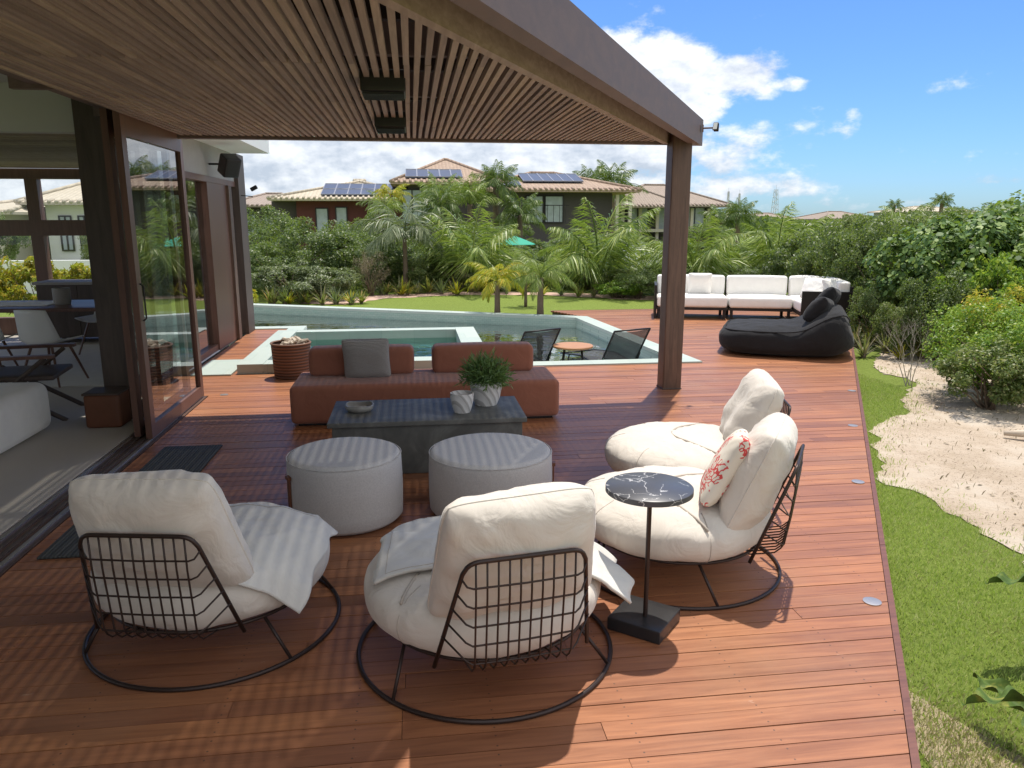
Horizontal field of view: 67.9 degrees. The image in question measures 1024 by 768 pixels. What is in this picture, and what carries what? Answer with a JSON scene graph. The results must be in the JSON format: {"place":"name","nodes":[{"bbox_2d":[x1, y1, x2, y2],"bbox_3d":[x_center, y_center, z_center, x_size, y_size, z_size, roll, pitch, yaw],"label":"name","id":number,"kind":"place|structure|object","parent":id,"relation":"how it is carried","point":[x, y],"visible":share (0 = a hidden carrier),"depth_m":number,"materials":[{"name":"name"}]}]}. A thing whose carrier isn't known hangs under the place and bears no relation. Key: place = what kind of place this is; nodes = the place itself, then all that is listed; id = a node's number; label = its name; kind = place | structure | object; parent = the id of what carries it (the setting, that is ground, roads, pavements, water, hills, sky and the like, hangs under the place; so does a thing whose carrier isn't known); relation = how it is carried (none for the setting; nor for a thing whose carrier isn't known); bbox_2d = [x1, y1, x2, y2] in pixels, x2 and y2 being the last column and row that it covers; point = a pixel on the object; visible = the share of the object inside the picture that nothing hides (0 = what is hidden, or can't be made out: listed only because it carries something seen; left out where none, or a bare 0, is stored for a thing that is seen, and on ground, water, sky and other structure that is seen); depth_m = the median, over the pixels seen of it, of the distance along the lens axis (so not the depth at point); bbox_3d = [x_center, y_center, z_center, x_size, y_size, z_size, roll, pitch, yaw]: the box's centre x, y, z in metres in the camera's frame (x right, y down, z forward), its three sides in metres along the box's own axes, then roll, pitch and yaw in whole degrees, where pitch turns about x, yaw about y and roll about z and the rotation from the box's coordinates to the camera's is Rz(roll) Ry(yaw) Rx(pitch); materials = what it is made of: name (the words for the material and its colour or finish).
{"place":"outdoors","nodes":[
{"label":"outdoors","id":0,"kind":"place"},
{"bbox_2d":[0,199,51,259],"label":"house","id":1,"kind":"structure","parent":0,"point":[10,209],"depth_m":35.88,"materials":[{"name":"tile"}]},
{"bbox_2d":[13,182,86,259],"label":"house","id":2,"kind":"structure","parent":0,"point":[64,202],"depth_m":36.86,"materials":[{"name":"paint"}]},
{"bbox_2d":[246,192,281,244],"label":"house","id":3,"kind":"structure","parent":0,"point":[257,202],"depth_m":56.94,"materials":[{"name":"beige tile"}]},
{"bbox_2d":[266,158,509,250],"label":"red house","id":4,"kind":"structure","parent":0,"point":[319,206],"depth_m":47.64,"materials":[{"name":"tile"}]},
{"bbox_2d":[298,292,653,303],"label":"garden path","id":5,"kind":"structure","parent":0,"point":[375,297],"depth_m":19.71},
{"bbox_2d":[592,279,646,297],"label":"shrub","id":6,"kind":"object","parent":5,"relation":"on","point":[605,289],"visible":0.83,"depth_m":18.77,"materials":[{"name":"green plant"}]},
{"bbox_2d":[613,270,656,298],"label":"shrub","id":7,"kind":"object","parent":5,"relation":"on","point":[647,279],"visible":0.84,"depth_m":18.64,"materials":[{"name":"green plant"}]},
{"bbox_2d":[0,232,1023,767],"bbox_3d":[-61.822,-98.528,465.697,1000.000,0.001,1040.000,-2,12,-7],"label":"ground","id":8,"kind":"structure","parent":0,"point":[510,304],"depth_m":4.35,"materials":[{"name":"green plant"}]},
{"bbox_2d":[0,212,31,259],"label":"shrub","id":9,"kind":"object","parent":8,"relation":"on","point":[13,242],"visible":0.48,"depth_m":27.57,"materials":[{"name":"green plant"}]},
{"bbox_2d":[0,255,82,314],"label":"yellow shrub","id":10,"kind":"object","parent":8,"relation":"on","point":[25,271],"visible":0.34,"depth_m":13.69,"materials":[{"name":"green plant"}]},
{"bbox_2d":[0,69,268,576],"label":"house","id":11,"kind":"structure","parent":8,"relation":"on","point":[163,226],"depth_m":6.95,"materials":[{"name":"brown wood"}]},
{"bbox_2d":[0,382,50,453],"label":"indoor sofa","id":12,"kind":"object","parent":11,"relation":"on","point":[25,414],"visible":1,"depth_m":6.17,"materials":[{"name":"white fabric"}]},
{"bbox_2d":[0,343,83,420],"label":"wooden armchair","id":13,"kind":"object","parent":11,"relation":"on","point":[40,369],"visible":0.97,"depth_m":7.01,"materials":[{"name":"brown wood"}]},
{"bbox_2d":[31,279,97,338],"bbox_3d":[-5.885,-1.126,11.561,2.280,0.899,0.600,-2,12,-7],"label":"table","id":14,"kind":"object","parent":11,"relation":"on","point":[66,325],"visible":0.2,"depth_m":11.20,"materials":[{"name":"grey wood"}]},
{"bbox_2d":[81,386,131,427],"bbox_3d":[-3.596,0.208,6.768,0.310,0.315,0.290,-2,12,-7],"label":"floor basket","id":15,"kind":"object","parent":11,"relation":"on","point":[107,407],"visible":0.93,"depth_m":6.64,"materials":[{"name":"brown leather"}]},
{"bbox_2d":[0,342,230,386],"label":"rug","id":16,"kind":"object","parent":11,"relation":"on","point":[89,356],"visible":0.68,"depth_m":9.64,"materials":[{"name":"fabric"}]},
{"bbox_2d":[0,300,94,312],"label":"dining table","id":17,"kind":"object","parent":16,"relation":"on","point":[81,306],"visible":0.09,"depth_m":9.16,"materials":[{"name":"brown wood"}]},
{"bbox_2d":[13,310,88,387],"bbox_3d":[-5.142,-0.425,8.433,0.501,0.857,0.551,1,12,7],"label":"shell chair","id":18,"kind":"object","parent":16,"relation":"on","point":[35,326],"visible":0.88,"depth_m":8.20,"materials":[{"name":"white paint"}]},
{"bbox_2d":[99,108,190,436],"bbox_3d":[-3.241,-0.996,6.844,0.050,2.620,1.520,-2,12,-7],"label":"sliding door","id":19,"kind":"structure","parent":11,"relation":"in","point":[106,118],"depth_m":6.30,"materials":[{"name":"brown wood"}]},
{"bbox_2d":[112,110,203,438],"bbox_3d":[-3.099,-0.994,6.832,0.087,2.620,1.620,-2,12,-7],"label":"sliding door","id":20,"kind":"structure","parent":11,"relation":"in","point":[125,126],"depth_m":6.28,"materials":[{"name":"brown wood"}]},
{"bbox_2d":[208,153,240,177],"bbox_3d":[-3.880,-2.954,10.278,0.329,0.318,0.326,11,16,41],"label":"wall speaker","id":21,"kind":"object","parent":11,"relation":"attached to","point":[229,165],"depth_m":10.24,"materials":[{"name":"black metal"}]},
{"bbox_2d":[247,203,303,268],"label":"shrub","id":22,"kind":"object","parent":8,"relation":"on","point":[284,220],"visible":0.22,"depth_m":23.38,"materials":[{"name":"green plant"}]},
{"bbox_2d":[249,241,312,293],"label":"shrub","id":23,"kind":"object","parent":8,"relation":"on","point":[257,259],"visible":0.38,"depth_m":19.39,"materials":[{"name":"green plant"}]},
{"bbox_2d":[251,259,338,300],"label":"shrub","id":24,"kind":"object","parent":8,"relation":"on","point":[261,273],"visible":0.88,"depth_m":17.91,"materials":[{"name":"green plant"}]},
{"bbox_2d":[249,216,361,275],"bbox_3d":[-5.767,-3.623,21.149,3.014,2.076,2.695,2,12,11],"label":"shrub","id":25,"kind":"object","parent":8,"relation":"on","point":[333,256],"visible":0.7,"depth_m":20.65,"materials":[{"name":"green plant"}]},
{"bbox_2d":[283,265,364,299],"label":"shrub","id":26,"kind":"object","parent":8,"relation":"on","point":[345,281],"visible":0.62,"depth_m":18.44,"materials":[{"name":"green plant"}]},
{"bbox_2d":[295,221,389,278],"bbox_3d":[-4.919,-3.888,22.741,2.918,1.918,3.093,2,12,8],"label":"shrub","id":27,"kind":"object","parent":8,"relation":"on","point":[368,240],"visible":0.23,"depth_m":22.30,"materials":[{"name":"green plant"}]},
{"bbox_2d":[351,249,391,295],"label":"dry shrub","id":28,"kind":"object","parent":8,"relation":"on","point":[368,262],"visible":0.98,"depth_m":19.46,"materials":[{"name":"brown plant"}]},
{"bbox_2d":[339,237,416,287],"bbox_3d":[-3.698,-3.405,21.419,2.128,1.516,2.380,-5,13,-24],"label":"shrub","id":29,"kind":"object","parent":8,"relation":"on","point":[397,252],"visible":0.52,"depth_m":20.85,"materials":[{"name":"green plant"}]},
{"bbox_2d":[346,197,447,289],"bbox_3d":[-2.982,-3.782,20.589,2.631,2.548,2.480,-12,17,-43],"label":"palm tree","id":30,"kind":"object","parent":8,"relation":"on","point":[389,233],"visible":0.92,"depth_m":20.16,"materials":[{"name":"green plant"}]},
{"bbox_2d":[377,254,446,289],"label":"shrub","id":31,"kind":"object","parent":8,"relation":"on","point":[419,273],"visible":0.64,"depth_m":20.83,"materials":[{"name":"green plant"}]},
{"bbox_2d":[411,185,468,228],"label":"palm tree","id":32,"kind":"object","parent":8,"relation":"on","point":[441,203],"visible":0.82,"depth_m":30.89,"materials":[{"name":"green plant"}]},
{"bbox_2d":[242,307,657,358],"bbox_3d":[-3.108,-0.335,13.235,12.652,1.271,5.327,4,13,17],"label":"pool basin","id":33,"kind":"object","parent":8,"relation":"in","point":[606,337],"visible":0.06,"depth_m":14.98,"materials":[{"name":"teal tile"}]},
{"bbox_2d":[237,327,481,374],"bbox_3d":[-1.946,-0.127,10.732,3.050,0.920,2.920,-2,12,-7],"label":"spa basin","id":34,"kind":"object","parent":33,"relation":"in","point":[421,341],"visible":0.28,"depth_m":11.76,"materials":[{"name":"stone"}]},
{"bbox_2d":[254,314,641,360],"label":"pool water","id":35,"kind":"structure","parent":33,"relation":"in","point":[494,333],"depth_m":14.42,"materials":[{"name":"teal liquid"}]},
{"bbox_2d":[253,303,701,365],"bbox_3d":[-3.108,-0.978,13.096,12.652,0.048,5.327,4,13,17],"label":"pool coping","id":36,"kind":"object","parent":33,"relation":"on","point":[651,346],"visible":0.34,"depth_m":13.93,"materials":[{"name":"stone"}]},
{"bbox_2d":[521,328,560,360],"bbox_3d":[0.041,-0.446,10.735,0.662,0.800,1.304,-9,15,-34],"label":"pool lounger","id":37,"kind":"object","parent":33,"relation":"on","point":[542,343],"visible":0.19,"depth_m":10.30,"materials":[{"name":"black fabric"}]},
{"bbox_2d":[560,328,650,359],"bbox_3d":[1.301,-0.462,10.809,0.662,0.800,1.304,-7,14,-29],"label":"pool lounger","id":38,"kind":"object","parent":33,"relation":"on","point":[622,344],"visible":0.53,"depth_m":10.36,"materials":[{"name":"black fabric"}]},
{"bbox_2d":[440,172,503,253],"bbox_3d":[-1.751,-7.028,32.451,2.196,3.889,2.789,-10,15,-37],"label":"palm tree","id":39,"kind":"object","parent":8,"relation":"on","point":[476,196],"visible":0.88,"depth_m":31.93,"materials":[{"name":"green plant"}]},
{"bbox_2d":[406,199,545,291],"bbox_3d":[-1.094,-3.701,20.454,4.208,2.446,3.529,4,13,16],"label":"palm tree","id":40,"kind":"object","parent":8,"relation":"on","point":[459,252],"visible":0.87,"depth_m":20.38,"materials":[{"name":"green plant"}]},
{"bbox_2d":[468,160,523,249],"bbox_3d":[-0.722,-7.543,33.425,2.478,4.486,2.506,-1,12,-3],"label":"palm tree","id":41,"kind":"object","parent":8,"relation":"on","point":[493,178],"visible":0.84,"depth_m":32.88,"materials":[{"name":"green plant"}]},
{"bbox_2d":[464,262,532,312],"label":"palm tree","id":42,"kind":"object","parent":8,"relation":"on","point":[497,282],"visible":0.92,"depth_m":14.84,"materials":[{"name":"green plant"}]},
{"bbox_2d":[489,192,546,246],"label":"palm tree","id":43,"kind":"object","parent":8,"relation":"on","point":[522,217],"visible":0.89,"depth_m":32.30,"materials":[{"name":"green plant"}]},
{"bbox_2d":[505,248,577,314],"bbox_3d":[0.497,-1.941,14.775,1.328,1.401,1.377,-4,13,-17],"label":"palm tree","id":44,"kind":"object","parent":8,"relation":"on","point":[529,268],"visible":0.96,"depth_m":14.52,"materials":[{"name":"green plant"}]},
{"bbox_2d":[251,263,947,345],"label":"undergrowth","id":45,"kind":"object","parent":8,"relation":"on","point":[259,292],"visible":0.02,"depth_m":21.00,"materials":[{"name":"green plant"}]},
{"bbox_2d":[537,192,662,295],"bbox_3d":[2.061,-3.713,20.113,3.846,2.698,4.718,8,15,33],"label":"palm tree","id":46,"kind":"object","parent":8,"relation":"on","point":[579,260],"visible":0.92,"depth_m":19.63,"materials":[{"name":"green plant"}]},
{"bbox_2d":[586,160,648,233],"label":"palm tree","id":47,"kind":"object","parent":8,"relation":"on","point":[619,179],"visible":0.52,"depth_m":60.96,"materials":[{"name":"green plant"}]},
{"bbox_2d":[631,208,764,275],"bbox_3d":[4.542,-3.228,18.841,2.774,2.202,3.312,-8,15,-33],"label":"palm tree","id":48,"kind":"object","parent":8,"relation":"on","point":[713,256],"visible":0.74,"depth_m":18.44,"materials":[{"name":"green plant"}]},
{"bbox_2d":[717,197,762,241],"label":"palm tree","id":49,"kind":"object","parent":8,"relation":"on","point":[733,213],"visible":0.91,"depth_m":59.03,"materials":[{"name":"green plant"}]},
{"bbox_2d":[722,201,834,273],"bbox_3d":[6.840,-3.402,19.189,3.071,2.396,3.678,-3,12,-12],"label":"palm tree","id":50,"kind":"object","parent":8,"relation":"on","point":[771,238],"visible":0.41,"depth_m":18.89,"materials":[{"name":"green plant"}]},
{"bbox_2d":[761,228,843,290],"bbox_3d":[6.750,-2.642,17.279,1.960,1.781,2.154,1,12,7],"label":"shrub","id":51,"kind":"object","parent":8,"relation":"on","point":[784,252],"visible":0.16,"depth_m":17.21,"materials":[{"name":"green plant"}]},
{"bbox_2d":[712,212,908,234],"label":"trees","id":52,"kind":"object","parent":8,"relation":"on","point":[762,225],"visible":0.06,"depth_m":91.60,"materials":[{"name":"green plant"}]},
{"bbox_2d":[784,223,877,286],"bbox_3d":[6.684,-2.294,15.294,2.208,1.944,2.010,11,16,41],"label":"shrub","id":53,"kind":"object","parent":8,"relation":"on","point":[804,266],"visible":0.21,"depth_m":15.29,"materials":[{"name":"green plant"}]},
{"bbox_2d":[804,213,912,325],"bbox_3d":[6.435,-2.100,14.043,1.904,2.096,1.702,10,16,40],"label":"shrub","id":54,"kind":"object","parent":8,"relation":"on","point":[825,271],"visible":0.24,"depth_m":13.94,"materials":[{"name":"green plant"}]},
{"bbox_2d":[846,279,901,344],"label":"shrub","id":55,"kind":"object","parent":8,"relation":"on","point":[869,300],"visible":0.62,"depth_m":11.78,"materials":[{"name":"green plant"}]},
{"bbox_2d":[826,211,925,320],"bbox_3d":[6.524,-1.937,13.263,1.995,2.110,1.882,-1,12,-5],"label":"shrub","id":56,"kind":"object","parent":8,"relation":"on","point":[846,247],"visible":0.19,"depth_m":13.12,"materials":[{"name":"green plant"}]},
{"bbox_2d":[858,373,1023,767],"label":"lawn grass","id":57,"kind":"structure","parent":8,"relation":"on","point":[907,498],"depth_m":3.97,"materials":[{"name":"green plant"}]},
{"bbox_2d":[906,663,1023,767],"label":"dry grass","id":58,"kind":"structure","parent":8,"relation":"on","point":[992,764],"depth_m":2.84,"materials":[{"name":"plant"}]},
{"bbox_2d":[961,672,1023,727],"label":"garden plant","id":59,"kind":"object","parent":58,"relation":"on","point":[1010,696],"visible":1,"depth_m":2.67,"materials":[{"name":"green plant"}]},
{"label":"deck subframe","id":60,"kind":"structure","parent":8,"relation":"on","visible":0},
{"bbox_2d":[0,309,910,767],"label":"deck","id":61,"kind":"structure","parent":60,"relation":"on","point":[796,667],"depth_m":3.20,"materials":[{"name":"brown wood"}]},
{"bbox_2d":[37,525,86,559],"bbox_3d":[-2.418,0.871,4.457,0.400,0.012,0.660,-2,12,-7],"label":"door mat","id":62,"kind":"object","parent":61,"relation":"on","point":[65,544],"depth_m":4.23,"materials":[{"name":"grey fabric"}]},
{"bbox_2d":[138,445,222,472],"bbox_3d":[-2.517,0.604,5.697,0.450,0.012,0.960,-2,12,-7],"label":"door mat","id":63,"kind":"object","parent":61,"relation":"on","point":[196,458],"depth_m":5.82,"materials":[{"name":"grey fabric"}]},
{"bbox_2d":[68,469,340,691],"bbox_3d":[-1.347,0.663,3.373,1.099,0.879,1.150,1,12,3],"label":"lounge chair","id":64,"kind":"object","parent":61,"relation":"on","point":[166,550],"visible":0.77,"depth_m":2.86,"materials":[{"name":"white fabric"}]},
{"bbox_2d":[229,503,337,613],"bbox_3d":[-1.139,0.755,3.357,0.624,0.259,0.706,1,12,3],"label":"throw","id":65,"kind":"object","parent":64,"relation":"on","point":[288,546],"visible":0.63,"depth_m":3.27,"materials":[{"name":"fabric"}]},
{"bbox_2d":[190,359,242,376],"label":"stone slab","id":66,"kind":"structure","parent":61,"relation":"on","point":[220,368],"depth_m":9.32,"materials":[{"name":"white stone"}]},
{"bbox_2d":[270,340,310,379],"bbox_3d":[-2.580,-0.291,8.900,0.468,0.414,0.468,-2,12,-7],"label":"wicker basket","id":67,"kind":"object","parent":61,"relation":"on","point":[290,362],"visible":0.77,"depth_m":8.73,"materials":[{"name":"brown wicker"}]},
{"bbox_2d":[285,437,402,535],"bbox_3d":[-1.026,0.605,4.653,0.710,0.430,0.692,-9,15,-34],"label":"ottoman","id":68,"kind":"object","parent":61,"relation":"on","point":[344,486],"visible":0.97,"depth_m":4.39,"materials":[{"name":"grey fabric"}]},
{"bbox_2d":[0,0,703,389],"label":"pergola","id":69,"kind":"object","parent":61,"relation":"on","point":[522,72],"visible":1,"depth_m":4.29,"materials":[{"name":"brown wood"}]},
{"bbox_2d":[359,69,405,100],"bbox_3d":[-0.751,-1.744,4.445,0.255,0.135,0.300,-2,12,-7],"label":"ceiling speaker","id":70,"kind":"object","parent":69,"relation":"attached to","point":[382,87],"visible":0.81,"depth_m":4.31,"materials":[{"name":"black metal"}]},
{"bbox_2d":[374,111,405,133],"bbox_3d":[-0.985,-2.116,6.170,0.245,0.135,0.400,-2,12,-7],"label":"ceiling speaker","id":71,"kind":"object","parent":69,"relation":"attached to","point":[389,124],"visible":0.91,"depth_m":5.99,"materials":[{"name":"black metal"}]},
{"bbox_2d":[290,341,558,425],"bbox_3d":[-0.805,-0.035,7.169,2.429,0.642,0.729,-2,12,-7],"label":"terracotta sofa","id":72,"kind":"object","parent":61,"relation":"on","point":[321,387],"visible":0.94,"depth_m":6.99,"materials":[{"name":"fabric"}]},
{"bbox_2d":[341,338,390,377],"bbox_3d":[-1.338,-0.236,6.994,0.426,0.394,0.162,-2,26,-4],"label":"grey pillow","id":73,"kind":"object","parent":72,"relation":"on","point":[366,358],"visible":0.98,"depth_m":6.92,"materials":[{"name":"grey fabric"}]},
{"bbox_2d":[327,396,526,473],"bbox_3d":[-0.639,0.383,5.795,1.420,0.400,0.700,-2,12,-7],"label":"coffee table","id":74,"kind":"object","parent":61,"relation":"on","point":[415,430],"visible":0.67,"depth_m":5.50,"materials":[{"name":"stone"}]},
{"bbox_2d":[450,390,473,413],"bbox_3d":[-0.371,0.135,5.654,0.176,0.145,0.176,-2,12,-7],"label":"pot","id":75,"kind":"object","parent":74,"relation":"on","point":[461,401],"visible":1,"depth_m":5.60,"materials":[{"name":"white ceramic"}]},
{"bbox_2d":[453,346,517,406],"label":"potted plant","id":76,"kind":"object","parent":74,"relation":"on","point":[486,378],"visible":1,"depth_m":5.79,"materials":[{"name":"green plant"}]},
{"bbox_2d":[356,482,612,724],"bbox_3d":[-0.109,0.704,3.186,1.099,0.878,1.150,-4,13,-16],"label":"lounge chair","id":77,"kind":"object","parent":61,"relation":"on","point":[507,577],"visible":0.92,"depth_m":2.71,"materials":[{"name":"white fabric"}]},
{"bbox_2d":[373,516,634,603],"bbox_3d":[-0.029,0.779,3.341,1.099,0.291,0.599,-1,12,-4],"label":"throw","id":78,"kind":"object","parent":77,"relation":"on","point":[407,547],"visible":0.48,"depth_m":3.18,"materials":[{"name":"fabric"}]},
{"bbox_2d":[429,433,554,515],"bbox_3d":[-0.126,0.586,4.802,0.796,0.405,0.778,1,12,3],"label":"ottoman","id":79,"kind":"object","parent":61,"relation":"on","point":[474,464],"visible":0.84,"depth_m":4.55,"materials":[{"name":"grey fabric"}]},
{"bbox_2d":[605,472,693,644],"bbox_3d":[0.600,0.769,3.387,0.380,0.665,0.380,-2,12,-7],"label":"side table","id":80,"kind":"object","parent":61,"relation":"on","point":[645,618],"visible":0.95,"depth_m":3.35,"materials":[{"name":"black stone"}]},
{"bbox_2d":[585,412,804,610],"bbox_3d":[0.899,0.549,4.010,1.150,0.834,1.099,6,13,24],"label":"lounge chair","id":81,"kind":"object","parent":61,"relation":"on","point":[737,518],"visible":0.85,"depth_m":3.62,"materials":[{"name":"white fabric"}]},
{"bbox_2d":[699,429,750,506],"bbox_3d":[1.063,0.410,3.789,0.138,0.384,0.397,32,12,12],"label":"coral pillow","id":82,"kind":"object","parent":81,"relation":"on","point":[725,463],"visible":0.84,"depth_m":3.63,"materials":[{"name":"fabric"}]},
{"bbox_2d":[605,369,790,471],"bbox_3d":[1.176,0.337,4.988,1.150,0.837,1.099,2,12,7],"label":"lounge chair","id":83,"kind":"object","parent":61,"relation":"on","point":[757,397],"visible":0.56,"depth_m":4.77,"materials":[{"name":"white fabric"}]},
{"bbox_2d":[552,309,920,767],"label":"deck edge board","id":84,"kind":"object","parent":61,"relation":"attached to","point":[910,730],"visible":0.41,"depth_m":3.54,"materials":[{"name":"brown wood"}]},
{"bbox_2d":[653,274,854,324],"bbox_3d":[4.319,-1.574,13.970,3.345,0.784,1.530,2,12,9],"label":"outdoor sofa","id":85,"kind":"object","parent":61,"relation":"on","point":[755,292],"visible":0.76,"depth_m":14.08,"materials":[{"name":"white fabric"}]},
{"bbox_2d":[688,273,711,293],"bbox_3d":[3.570,-1.911,14.448,0.437,0.405,0.173,2,26,9],"label":"scatter cushion","id":86,"kind":"object","parent":85,"relation":"on","point":[699,282],"visible":1,"depth_m":14.37,"materials":[{"name":"white fabric"}]},
{"bbox_2d":[719,304,853,356],"bbox_3d":[3.823,-0.795,10.632,1.751,0.662,1.465,4,13,19],"label":"bean bag","id":87,"kind":"object","parent":61,"relation":"on","point":[828,333],"visible":0.94,"depth_m":10.04,"materials":[{"name":"black fabric"}]},
{"bbox_2d":[803,297,833,321],"bbox_3d":[4.104,-0.992,10.183,0.241,0.395,0.474,50,25,23],"label":"black pillow","id":88,"kind":"object","parent":87,"relation":"on","point":[816,308],"visible":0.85,"depth_m":10.01,"materials":[{"name":"fabric"}]},
{"bbox_2d":[0,0,1023,216],"label":"sky","id":89,"kind":"structure","parent":0,"point":[852,106],"materials":[{"name":"blue"}]},
{"bbox_2d":[470,171,641,247],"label":"dark house","id":90,"kind":"structure","parent":0,"point":[560,195],"depth_m":45.69,"materials":[{"name":"grey tile"}]},
{"bbox_2d":[544,195,568,222],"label":"window","id":91,"kind":"structure","parent":90,"relation":"in","point":[555,210],"depth_m":45.52,"materials":[{"name":"glass"}]},
{"bbox_2d":[618,184,731,241],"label":"tan roofed house","id":92,"kind":"structure","parent":0,"point":[652,199],"depth_m":66.55,"materials":[{"name":"tile"}]},
{"bbox_2d":[870,344,1023,563],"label":"sand path","id":93,"kind":"structure","parent":0,"point":[950,434],"depth_m":6.39,"materials":[{"name":"beige sand"}]},
{"bbox_2d":[869,298,933,355],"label":"shrub","id":94,"kind":"object","parent":93,"relation":"on","point":[887,315],"visible":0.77,"depth_m":10.70,"materials":[{"name":"green plant"}]},
{"bbox_2d":[861,215,992,344],"bbox_3d":[6.450,-1.565,11.698,2.009,2.034,1.877,11,16,42],"label":"sea grape","id":95,"kind":"object","parent":93,"relation":"on","point":[884,262],"visible":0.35,"depth_m":11.49,"materials":[{"name":"green plant"}]},
{"bbox_2d":[895,265,991,359],"bbox_3d":[5.948,-0.959,10.477,1.263,1.345,1.192,10,16,40],"label":"shrub","id":96,"kind":"object","parent":93,"relation":"on","point":[910,290],"visible":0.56,"depth_m":10.35,"materials":[{"name":"green plant"}]},
{"bbox_2d":[895,208,1023,343],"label":"sea grape","id":97,"kind":"object","parent":93,"relation":"on","point":[990,240],"visible":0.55,"depth_m":10.67,"materials":[{"name":"green plant"}]},
{"bbox_2d":[919,297,1023,399],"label":"shrub","id":98,"kind":"object","parent":93,"relation":"on","point":[1016,322],"visible":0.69,"depth_m":8.21,"materials":[{"name":"green plant"}]},
{"bbox_2d":[922,331,1023,410],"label":"shrub","id":99,"kind":"object","parent":93,"relation":"on","point":[964,383],"visible":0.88,"depth_m":7.57,"materials":[{"name":"green plant"}]},
{"bbox_2d":[928,251,1023,342],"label":"shrub","id":100,"kind":"object","parent":93,"relation":"on","point":[982,279],"visible":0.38,"depth_m":9.97,"materials":[{"name":"green plant"}]},
{"bbox_2d":[959,200,1023,302],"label":"sea grape","id":101,"kind":"object","parent":93,"relation":"on","point":[1013,209],"visible":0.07,"depth_m":11.40,"materials":[{"name":"green plant"}]},
{"bbox_2d":[961,283,1023,351],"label":"shrub","id":102,"kind":"object","parent":93,"relation":"on","point":[980,298],"visible":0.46,"depth_m":8.57,"materials":[{"name":"green plant"}]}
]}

